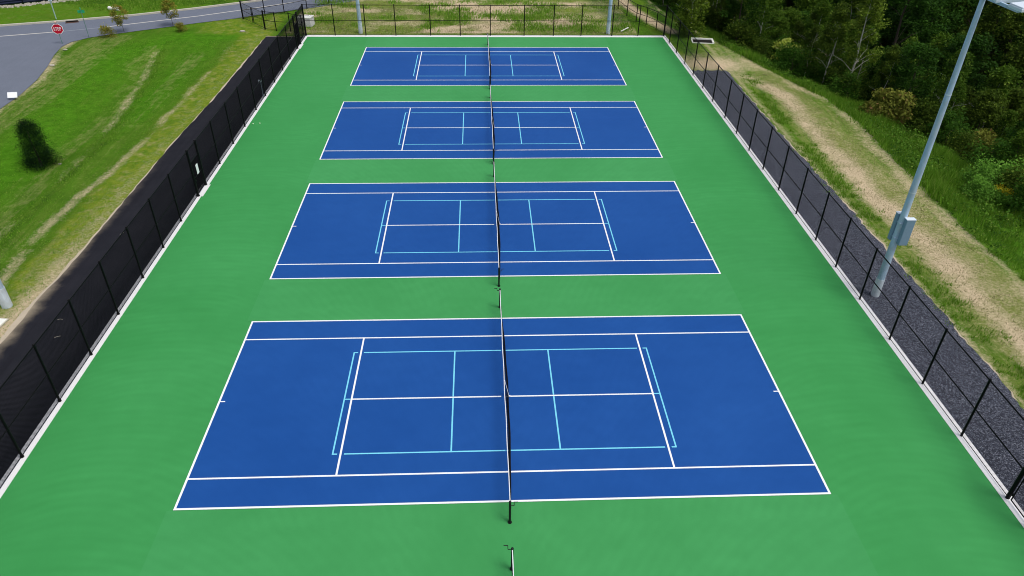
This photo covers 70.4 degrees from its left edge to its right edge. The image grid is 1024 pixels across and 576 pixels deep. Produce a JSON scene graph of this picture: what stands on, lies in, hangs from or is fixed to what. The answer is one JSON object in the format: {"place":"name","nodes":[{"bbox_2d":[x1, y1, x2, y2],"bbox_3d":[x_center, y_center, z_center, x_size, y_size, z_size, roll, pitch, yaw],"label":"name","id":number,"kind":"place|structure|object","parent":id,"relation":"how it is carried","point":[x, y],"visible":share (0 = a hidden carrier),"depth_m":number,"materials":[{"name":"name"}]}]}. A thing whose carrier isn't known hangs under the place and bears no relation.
{"place":"outdoors","nodes":[
{"label":"outdoors","id":0,"kind":"place"},
{"bbox_2d":[0,0,78,7],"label":"rubble strip","id":1,"kind":"object","parent":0,"point":[30,4],"visible":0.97,"depth_m":82.76,"materials":[{"name":"grey gravel"}]},
{"bbox_2d":[0,36,302,478],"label":"path","id":2,"kind":"structure","parent":0,"point":[23,336],"depth_m":38.04,"materials":[{"name":"black gravel"}]},
{"bbox_2d":[0,41,261,343],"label":"path edge","id":3,"kind":"object","parent":2,"relation":"on","point":[18,320],"visible":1,"depth_m":38.34,"materials":[{"name":"concrete"}]},
{"bbox_2d":[0,0,354,107],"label":"road","id":4,"kind":"structure","parent":0,"point":[25,60],"depth_m":73.69,"materials":[{"name":"grey asphalt"}]},
{"bbox_2d":[0,0,1023,408],"bbox_3d":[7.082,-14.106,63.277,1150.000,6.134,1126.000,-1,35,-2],"label":"ground","id":5,"kind":"structure","parent":0,"point":[28,260],"depth_m":54.08,"materials":[{"name":"green plant"}]},
{"bbox_2d":[0,279,12,308],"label":"floodlight pole","id":6,"kind":"object","parent":5,"relation":"on","point":[6,302],"visible":1,"depth_m":35.28,"materials":[{"name":"metal"}]},
{"bbox_2d":[0,0,47,5],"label":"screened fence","id":7,"kind":"object","parent":5,"relation":"on","point":[6,2],"visible":1,"depth_m":82.50,"materials":[{"name":"black fabric"}]},
{"bbox_2d":[12,118,64,171],"bbox_3d":[-32.134,-9.662,48.741,2.982,3.694,2.855,-1,35,-2],"label":"spruce tree","id":8,"kind":"object","parent":5,"relation":"on","point":[27,131],"visible":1,"depth_m":48.63,"materials":[{"name":"green plant"}]},
{"bbox_2d":[0,40,176,248],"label":"rut weeds","id":9,"kind":"object","parent":5,"relation":"on","point":[118,123],"visible":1,"depth_m":52.42,"materials":[{"name":"beige plant"}]},
{"bbox_2d":[109,4,128,29],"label":"street tree","id":10,"kind":"object","parent":5,"relation":"on","point":[119,21],"visible":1,"depth_m":73.10,"materials":[{"name":"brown plant"}]},
{"bbox_2d":[0,39,249,337],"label":"lawn tufts","id":11,"kind":"object","parent":5,"relation":"on","point":[181,97],"visible":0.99,"depth_m":55.53,"materials":[{"name":"green plant"}]},
{"bbox_2d":[0,0,265,26],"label":"kerb","id":12,"kind":"structure","parent":5,"relation":"on","point":[80,19],"depth_m":79.12,"materials":[{"name":"beige concrete"}]},
{"bbox_2d":[57,0,267,19],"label":"roadside weeds","id":13,"kind":"object","parent":5,"relation":"on","point":[137,1],"visible":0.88,"depth_m":83.52,"materials":[{"name":"green plant"}]},
{"bbox_2d":[158,0,178,23],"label":"street tree","id":14,"kind":"object","parent":5,"relation":"on","point":[167,9],"visible":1,"depth_m":75.26,"materials":[{"name":"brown plant"}]},
{"bbox_2d":[261,10,303,32],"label":"chain link fence","id":15,"kind":"object","parent":5,"relation":"on","point":[264,20],"visible":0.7,"depth_m":74.95,"materials":[{"name":"black metal"}]},
{"bbox_2d":[239,0,345,18],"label":"chain link fence","id":16,"kind":"object","parent":5,"relation":"on","point":[276,5],"visible":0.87,"depth_m":80.40,"materials":[{"name":"black metal"}]},
{"bbox_2d":[299,0,633,34],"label":"field weeds","id":17,"kind":"object","parent":5,"relation":"on","point":[517,25],"visible":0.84,"depth_m":80.90,"materials":[{"name":"green plant"}]},
{"bbox_2d":[307,0,633,34],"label":"field straw","id":18,"kind":"object","parent":5,"relation":"on","point":[463,17],"visible":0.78,"depth_m":80.51,"materials":[{"name":"beige plant"}]},
{"bbox_2d":[0,37,1023,575],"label":"court surface","id":19,"kind":"object","parent":5,"relation":"on","point":[96,485],"visible":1,"depth_m":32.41,"materials":[{"name":"green paint"}]},
{"bbox_2d":[351,47,625,84],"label":"blue court surface","id":20,"kind":"object","parent":19,"relation":"on","point":[589,66],"visible":1,"depth_m":66.56,"materials":[{"name":"paint"}]},
{"bbox_2d":[350,47,625,85],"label":"white court lines","id":21,"kind":"object","parent":20,"relation":"on","point":[467,51],"visible":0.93,"depth_m":70.11,"materials":[{"name":"paint"}]},
{"bbox_2d":[321,101,660,158],"bbox_3d":[-1.557,-12.132,54.882,23.770,0.001,10.970,-1,35,-2],"label":"blue court surface","id":22,"kind":"object","parent":19,"relation":"on","point":[359,128],"visible":1,"depth_m":54.30,"materials":[{"name":"paint"}]},
{"bbox_2d":[320,101,662,158],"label":"white court lines","id":23,"kind":"object","parent":22,"relation":"on","point":[506,127],"visible":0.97,"depth_m":54.87,"materials":[{"name":"paint"}]},
{"bbox_2d":[398,112,584,144],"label":"light blue court lines","id":24,"kind":"object","parent":22,"relation":"on","point":[503,112],"visible":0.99,"depth_m":56.54,"materials":[{"name":"paint"}]},
{"bbox_2d":[272,182,718,277],"bbox_3d":[-0.957,-3.753,42.831,23.770,0.001,10.970,-1,35,-2],"label":"blue court surface","id":25,"kind":"object","parent":19,"relation":"on","point":[646,220],"visible":1,"depth_m":42.13,"materials":[{"name":"paint"}]},
{"bbox_2d":[270,181,720,278],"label":"white court lines","id":26,"kind":"object","parent":25,"relation":"on","point":[276,264],"visible":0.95,"depth_m":40.89,"materials":[{"name":"paint"}]},
{"bbox_2d":[375,199,616,252],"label":"light blue court lines","id":27,"kind":"object","parent":25,"relation":"on","point":[495,251],"visible":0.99,"depth_m":42.45,"materials":[{"name":"paint"}]},
{"bbox_2d":[492,161,501,286],"bbox_3d":[-0.886,-4.251,42.564,0.446,1.152,13.073,-1,35,-3],"label":"tennis net","id":28,"kind":"object","parent":25,"relation":"on","point":[497,223],"visible":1,"depth_m":41.56,"materials":[{"name":"black fabric"}]},
{"bbox_2d":[177,315,827,507],"bbox_3d":[-0.359,4.604,30.813,23.770,0.001,10.970,-1,35,-2],"label":"blue court surface","id":29,"kind":"object","parent":19,"relation":"on","point":[278,412],"visible":1,"depth_m":29.86,"materials":[{"name":"paint"}]},
{"bbox_2d":[173,314,830,509],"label":"white court lines","id":30,"kind":"object","parent":29,"relation":"on","point":[652,393],"visible":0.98,"depth_m":27.89,"materials":[{"name":"paint"}]},
{"bbox_2d":[332,348,676,454],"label":"light blue court lines","id":31,"kind":"object","parent":29,"relation":"on","point":[501,450],"visible":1,"depth_m":29.95,"materials":[{"name":"paint"}]},
{"bbox_2d":[494,288,514,523],"bbox_3d":[-0.288,4.106,30.546,0.446,1.152,13.073,-1,35,-3],"label":"tennis net","id":32,"kind":"object","parent":29,"relation":"on","point":[508,433],"visible":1,"depth_m":29.33,"materials":[{"name":"black fabric"}]},
{"bbox_2d":[0,35,1023,527],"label":"concrete edging","id":33,"kind":"object","parent":5,"relation":"on","point":[792,209],"visible":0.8,"depth_m":36.24,"materials":[{"name":"white concrete"}]},
{"bbox_2d":[0,4,306,488],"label":"chain link fence","id":34,"kind":"object","parent":33,"relation":"on","point":[296,18],"visible":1,"depth_m":36.96,"materials":[{"name":"black metal"}]},
{"bbox_2d":[191,154,204,192],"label":"gate","id":35,"kind":"structure","parent":34,"relation":"attached to","point":[200,177],"depth_m":45.33,"materials":[{"name":"black metal"}]},
{"bbox_2d":[303,4,666,35],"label":"chain link fence","id":36,"kind":"object","parent":33,"relation":"on","point":[429,5],"visible":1,"depth_m":73.84,"materials":[{"name":"black metal"}]},
{"bbox_2d":[663,5,1023,499],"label":"chain link fence","id":37,"kind":"object","parent":33,"relation":"on","point":[1015,484],"visible":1,"depth_m":36.70,"materials":[{"name":"black metal"}]},
{"bbox_2d":[612,0,666,32],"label":"chain link fence","id":38,"kind":"object","parent":5,"relation":"on","point":[628,1],"visible":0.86,"depth_m":78.87,"materials":[{"name":"black metal"}]},
{"bbox_2d":[674,0,710,36],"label":"columnar tree","id":39,"kind":"object","parent":5,"relation":"on","point":[689,21],"visible":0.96,"depth_m":74.59,"materials":[{"name":"green plant"}]},
{"bbox_2d":[705,0,742,34],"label":"broadleaf tree","id":40,"kind":"object","parent":5,"relation":"on","point":[715,14],"visible":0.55,"depth_m":76.62,"materials":[{"name":"green plant"}]},
{"bbox_2d":[719,17,757,47],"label":"undergrowth shrub","id":41,"kind":"object","parent":5,"relation":"on","point":[735,27],"visible":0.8,"depth_m":73.41,"materials":[{"name":"green plant"}]},
{"bbox_2d":[720,0,764,42],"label":"broadleaf tree","id":42,"kind":"object","parent":5,"relation":"on","point":[736,6],"visible":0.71,"depth_m":74.86,"materials":[{"name":"green plant"}]},
{"bbox_2d":[745,34,775,60],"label":"undergrowth shrub","id":43,"kind":"object","parent":5,"relation":"on","point":[759,46],"visible":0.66,"depth_m":70.33,"materials":[{"name":"green plant"}]},
{"bbox_2d":[744,0,778,50],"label":"birch tree","id":44,"kind":"object","parent":5,"relation":"on","point":[766,10],"visible":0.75,"depth_m":72.55,"materials":[{"name":"green plant"}]},
{"bbox_2d":[754,8,788,49],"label":"broadleaf tree","id":45,"kind":"object","parent":5,"relation":"on","point":[778,13],"visible":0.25,"depth_m":75.27,"materials":[{"name":"green plant"}]},
{"bbox_2d":[764,15,794,56],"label":"broadleaf tree","id":46,"kind":"object","parent":5,"relation":"on","point":[782,21],"visible":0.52,"depth_m":73.83,"materials":[{"name":"green plant"}]},
{"bbox_2d":[771,8,804,48],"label":"broadleaf tree","id":47,"kind":"object","parent":5,"relation":"on","point":[794,16],"visible":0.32,"depth_m":77.20,"materials":[{"name":"green plant"}]},
{"bbox_2d":[771,37,804,61],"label":"yellow sapling","id":48,"kind":"object","parent":5,"relation":"on","point":[777,45],"visible":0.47,"depth_m":70.16,"materials":[{"name":"brown plant"}]},
{"bbox_2d":[771,42,815,78],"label":"undergrowth shrub","id":49,"kind":"object","parent":5,"relation":"on","point":[787,55],"visible":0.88,"depth_m":67.61,"materials":[{"name":"green plant"}]},
{"bbox_2d":[786,19,809,45],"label":"birch tree","id":50,"kind":"object","parent":5,"relation":"on","point":[800,27],"visible":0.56,"depth_m":72.48,"materials":[{"name":"green plant"}]},
{"bbox_2d":[794,24,822,75],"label":"birch tree","id":51,"kind":"object","parent":5,"relation":"on","point":[814,32],"visible":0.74,"depth_m":68.82,"materials":[{"name":"green plant"}]},
{"bbox_2d":[793,0,824,27],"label":"broadleaf tree","id":52,"kind":"object","parent":5,"relation":"on","point":[804,5],"visible":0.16,"depth_m":82.72,"materials":[{"name":"green plant"}]},
{"bbox_2d":[798,4,826,67],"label":"birch tree","id":53,"kind":"object","parent":5,"relation":"on","point":[814,15],"visible":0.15,"depth_m":73.80,"materials":[{"name":"green plant"}]},
{"bbox_2d":[795,0,834,75],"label":"birch tree","id":54,"kind":"object","parent":5,"relation":"on","point":[824,9],"visible":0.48,"depth_m":70.13,"materials":[{"name":"green plant"}]},
{"bbox_2d":[804,66,829,85],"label":"undergrowth shrub","id":55,"kind":"object","parent":5,"relation":"on","point":[818,77],"visible":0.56,"depth_m":67.32,"materials":[{"name":"green plant"}]},
{"bbox_2d":[804,0,851,84],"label":"birch tree","id":56,"kind":"object","parent":5,"relation":"on","point":[841,14],"visible":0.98,"depth_m":64.61,"materials":[{"name":"green plant"}]},
{"bbox_2d":[812,20,849,79],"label":"birch tree","id":57,"kind":"object","parent":5,"relation":"on","point":[832,57],"visible":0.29,"depth_m":67.08,"materials":[{"name":"green plant"}]},
{"bbox_2d":[825,72,861,101],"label":"leafy shrub","id":58,"kind":"object","parent":5,"relation":"on","point":[834,84],"visible":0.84,"depth_m":63.35,"materials":[{"name":"green plant"}]},
{"bbox_2d":[667,12,1023,279],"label":"bank weeds","id":59,"kind":"object","parent":5,"relation":"on","point":[937,185],"visible":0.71,"depth_m":50.27,"materials":[{"name":"green plant"}]},
{"bbox_2d":[827,70,866,101],"bbox_3d":[29.564,-17.628,63.997,3.768,3.344,3.612,18,38,23],"label":"undergrowth shrub","id":60,"kind":"object","parent":5,"relation":"on","point":[855,85],"visible":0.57,"depth_m":63.29,"materials":[{"name":"green plant"}]},
{"bbox_2d":[844,0,868,47],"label":"birch tree","id":61,"kind":"object","parent":5,"relation":"on","point":[853,3],"visible":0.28,"depth_m":80.13,"materials":[{"name":"green plant"}]},
{"bbox_2d":[694,70,1023,511],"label":"gravel","id":62,"kind":"structure","parent":5,"relation":"on","point":[989,372],"depth_m":36.20,"materials":[{"name":"grey gravel"}]},
{"bbox_2d":[871,0,1023,296],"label":"floodlight pole","id":63,"kind":"object","parent":62,"relation":"on","point":[901,228],"visible":0.98,"depth_m":33.13,"materials":[{"name":"metal"}]},
{"bbox_2d":[835,0,891,72],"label":"birch tree","id":64,"kind":"object","parent":5,"relation":"on","point":[876,19],"visible":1,"depth_m":62.96,"materials":[{"name":"green plant"}]},
{"bbox_2d":[846,23,880,96],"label":"birch tree","id":65,"kind":"object","parent":5,"relation":"on","point":[865,60],"visible":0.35,"depth_m":66.28,"materials":[{"name":"green plant"}]},
{"bbox_2d":[729,72,1017,400],"bbox_3d":[21.234,-0.877,39.230,0.560,0.001,66.300,-1,35,-3],"label":"gravel edge","id":66,"kind":"object","parent":5,"relation":"on","point":[991,367],"visible":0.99,"depth_m":41.65,"materials":[{"name":"gravel"}]},
{"bbox_2d":[740,72,1023,399],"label":"verge tufts","id":67,"kind":"object","parent":5,"relation":"on","point":[812,152],"visible":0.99,"depth_m":44.45,"materials":[{"name":"green plant"}]},
{"bbox_2d":[849,0,916,53],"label":"broadleaf tree","id":68,"kind":"object","parent":5,"relation":"on","point":[882,28],"visible":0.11,"depth_m":87.31,"materials":[{"name":"green plant"}]},
{"bbox_2d":[864,43,902,100],"bbox_3d":[31.776,-17.762,62.010,2.423,6.192,3.195,-10,36,-15],"label":"birch tree","id":69,"kind":"object","parent":5,"relation":"on","point":[890,55],"visible":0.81,"depth_m":61.12,"materials":[{"name":"green plant"}]},
{"bbox_2d":[744,73,1023,366],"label":"verge straw","id":70,"kind":"object","parent":5,"relation":"on","point":[894,200],"visible":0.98,"depth_m":46.20,"materials":[{"name":"beige plant"}]},
{"bbox_2d":[859,45,914,104],"bbox_3d":[33.686,-18.414,65.036,4.660,6.814,4.224,26,42,32],"label":"broadleaf tree","id":71,"kind":"object","parent":5,"relation":"on","point":[873,71],"visible":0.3,"depth_m":64.83,"materials":[{"name":"green plant"}]},
{"bbox_2d":[858,87,917,124],"bbox_3d":[30.552,-14.812,59.213,4.560,3.072,3.908,8,35,11],"label":"arching shrub","id":72,"kind":"object","parent":5,"relation":"on","point":[888,100],"visible":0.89,"depth_m":58.53,"materials":[{"name":"green plant"}]},
{"bbox_2d":[866,0,933,54],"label":"broadleaf tree","id":73,"kind":"object","parent":5,"relation":"on","point":[900,3],"visible":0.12,"depth_m":82.55,"materials":[{"name":"green plant"}]},
{"bbox_2d":[862,0,950,78],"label":"broadleaf tree","id":74,"kind":"object","parent":5,"relation":"on","point":[922,7],"visible":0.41,"depth_m":74.20,"materials":[{"name":"green plant"}]},
{"bbox_2d":[876,41,944,123],"bbox_3d":[33.593,-17.174,61.199,4.569,7.371,5.041,-3,35,-6],"label":"broadleaf tree","id":75,"kind":"object","parent":5,"relation":"on","point":[925,53],"visible":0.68,"depth_m":59.89,"materials":[{"name":"green plant"}]},
{"bbox_2d":[899,97,946,140],"bbox_3d":[33.484,-13.779,59.044,4.046,3.745,4.220,12,36,15],"label":"undergrowth shrub","id":76,"kind":"object","parent":5,"relation":"on","point":[925,109],"visible":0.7,"depth_m":58.39,"materials":[{"name":"green plant"}]},
{"bbox_2d":[899,0,966,72],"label":"broadleaf tree","id":77,"kind":"object","parent":5,"relation":"on","point":[953,18],"visible":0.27,"depth_m":78.54,"materials":[{"name":"green plant"}]},
{"bbox_2d":[908,31,957,89],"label":"broadleaf tree","id":78,"kind":"object","parent":5,"relation":"on","point":[943,39],"visible":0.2,"depth_m":70.38,"materials":[{"name":"green plant"}]},
{"bbox_2d":[915,0,974,61],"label":"broadleaf tree","id":79,"kind":"object","parent":5,"relation":"on","point":[968,13],"visible":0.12,"depth_m":83.07,"materials":[{"name":"green plant"}]},
{"bbox_2d":[920,49,974,133],"bbox_3d":[35.258,-15.551,59.001,3.529,7.762,3.693,-12,37,-17],"label":"birch tree","id":80,"kind":"object","parent":5,"relation":"on","point":[965,72],"visible":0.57,"depth_m":57.85,"materials":[{"name":"green plant"}]},
{"bbox_2d":[919,108,978,148],"bbox_3d":[34.584,-12.451,57.212,4.350,3.116,4.133,10,36,13],"label":"undergrowth shrub","id":81,"kind":"object","parent":5,"relation":"on","point":[958,125],"visible":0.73,"depth_m":56.82,"materials":[{"name":"green plant"}]},
{"bbox_2d":[940,82,967,141],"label":"birch tree","id":82,"kind":"object","parent":5,"relation":"on","point":[961,99],"visible":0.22,"depth_m":60.54,"materials":[{"name":"green plant"}]},
{"bbox_2d":[934,85,979,124],"bbox_3d":[40.005,-15.663,66.079,4.159,5.723,3.734,-15,38,-22],"label":"broadleaf tree","id":83,"kind":"object","parent":5,"relation":"on","point":[969,96],"visible":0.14,"depth_m":64.56,"materials":[{"name":"green plant"}]},
{"bbox_2d":[939,128,981,160],"bbox_3d":[34.494,-10.858,55.401,3.126,2.775,2.997,8,35,10],"label":"undergrowth shrub","id":84,"kind":"object","parent":5,"relation":"on","point":[961,149],"visible":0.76,"depth_m":55.20,"materials":[{"name":"green plant"}]},
{"bbox_2d":[928,31,998,102],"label":"broadleaf tree","id":85,"kind":"object","parent":5,"relation":"on","point":[978,43],"visible":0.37,"depth_m":66.85,"materials":[{"name":"green plant"}]},
{"bbox_2d":[944,0,1004,58],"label":"broadleaf tree","id":86,"kind":"object","parent":5,"relation":"on","point":[972,3],"visible":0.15,"depth_m":82.38,"materials":[{"name":"green plant"}]},
{"bbox_2d":[955,128,998,164],"bbox_3d":[36.825,-10.789,56.341,3.228,2.765,3.767,-6,35,-10],"label":"arching shrub","id":87,"kind":"object","parent":5,"relation":"on","point":[986,134],"visible":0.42,"depth_m":56.04,"materials":[{"name":"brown plant"}]},
{"bbox_2d":[958,174,999,202],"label":"leafy shrub","id":88,"kind":"object","parent":5,"relation":"on","point":[982,188],"visible":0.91,"depth_m":47.52,"materials":[{"name":"green plant"}]},
{"bbox_2d":[957,88,1009,145],"bbox_3d":[39.210,-13.612,60.993,3.990,6.115,4.445,14,37,18],"label":"broadleaf tree","id":89,"kind":"object","parent":5,"relation":"on","point":[994,106],"visible":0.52,"depth_m":59.80,"materials":[{"name":"green plant"}]},
{"bbox_2d":[958,153,1011,191],"bbox_3d":[31.819,-7.511,49.132,3.717,3.123,3.438,25,41,30],"label":"leafy shrub","id":90,"kind":"object","parent":5,"relation":"on","point":[988,168],"visible":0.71,"depth_m":48.73,"materials":[{"name":"green plant"}]},
{"bbox_2d":[959,137,1020,175],"bbox_3d":[34.341,-9.225,51.892,4.115,3.103,4.330,26,42,32],"label":"undergrowth shrub","id":91,"kind":"object","parent":5,"relation":"on","point":[1000,146],"visible":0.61,"depth_m":51.49,"materials":[{"name":"green plant"}]},
{"bbox_2d":[965,63,1015,129],"bbox_3d":[40.723,-15.073,62.524,4.014,8.586,3.588,28,43,33],"label":"birch tree","id":92,"kind":"object","parent":5,"relation":"on","point":[1002,77],"visible":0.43,"depth_m":60.76,"materials":[{"name":"green plant"}]},
{"bbox_2d":[959,1,1023,84],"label":"broadleaf tree","id":93,"kind":"object","parent":5,"relation":"on","point":[1008,22],"visible":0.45,"depth_m":78.33,"materials":[{"name":"green plant"}]},
{"bbox_2d":[961,64,1023,129],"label":"broadleaf tree","id":94,"kind":"object","parent":5,"relation":"on","point":[1015,80],"visible":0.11,"depth_m":63.87,"materials":[{"name":"green plant"}]},
{"bbox_2d":[976,86,1023,132],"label":"broadleaf tree","id":95,"kind":"object","parent":5,"relation":"on","point":[1016,96],"visible":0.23,"depth_m":61.72,"materials":[{"name":"green plant"}]},
{"bbox_2d":[988,184,1014,204],"bbox_3d":[32.141,-6.181,47.942,1.655,1.542,2.191,-1,35,-2],"label":"goldenrod","id":96,"kind":"object","parent":5,"relation":"on","point":[1004,192],"visible":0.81,"depth_m":47.64,"materials":[{"name":"green plant"}]},
{"bbox_2d":[982,155,1023,194],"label":"leafy shrub","id":97,"kind":"object","parent":5,"relation":"on","point":[1006,165],"visible":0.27,"depth_m":48.93,"materials":[{"name":"green plant"}]},
{"bbox_2d":[986,34,1023,111],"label":"broadleaf tree","id":98,"kind":"object","parent":5,"relation":"on","point":[1019,60],"visible":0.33,"depth_m":71.14,"materials":[{"name":"green plant"}]},
{"bbox_2d":[991,109,1018,141],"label":"birch tree","id":99,"kind":"object","parent":5,"relation":"on","point":[1009,115],"visible":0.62,"depth_m":58.39,"materials":[{"name":"green plant"}]},
{"bbox_2d":[988,161,1023,200],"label":"undergrowth shrub","id":100,"kind":"object","parent":5,"relation":"on","point":[1012,176],"visible":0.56,"depth_m":48.02,"materials":[{"name":"green plant"}]},
{"bbox_2d":[992,25,1023,106],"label":"broadleaf tree","id":101,"kind":"object","parent":5,"relation":"on","point":[1000,53],"visible":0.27,"depth_m":76.17,"materials":[{"name":"green plant"}]},
{"bbox_2d":[994,175,1023,225],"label":"undergrowth shrub","id":102,"kind":"object","parent":5,"relation":"on","point":[1016,204],"visible":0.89,"depth_m":46.54,"materials":[{"name":"green plant"}]},
{"bbox_2d":[995,129,1023,173],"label":"broadleaf tree","id":103,"kind":"object","parent":5,"relation":"on","point":[1016,141],"visible":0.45,"depth_m":50.86,"materials":[{"name":"green plant"}]},
{"bbox_2d":[1004,121,1023,180],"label":"broadleaf tree","id":104,"kind":"object","parent":5,"relation":"on","point":[1020,125],"visible":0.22,"depth_m":53.10,"materials":[{"name":"green plant"}]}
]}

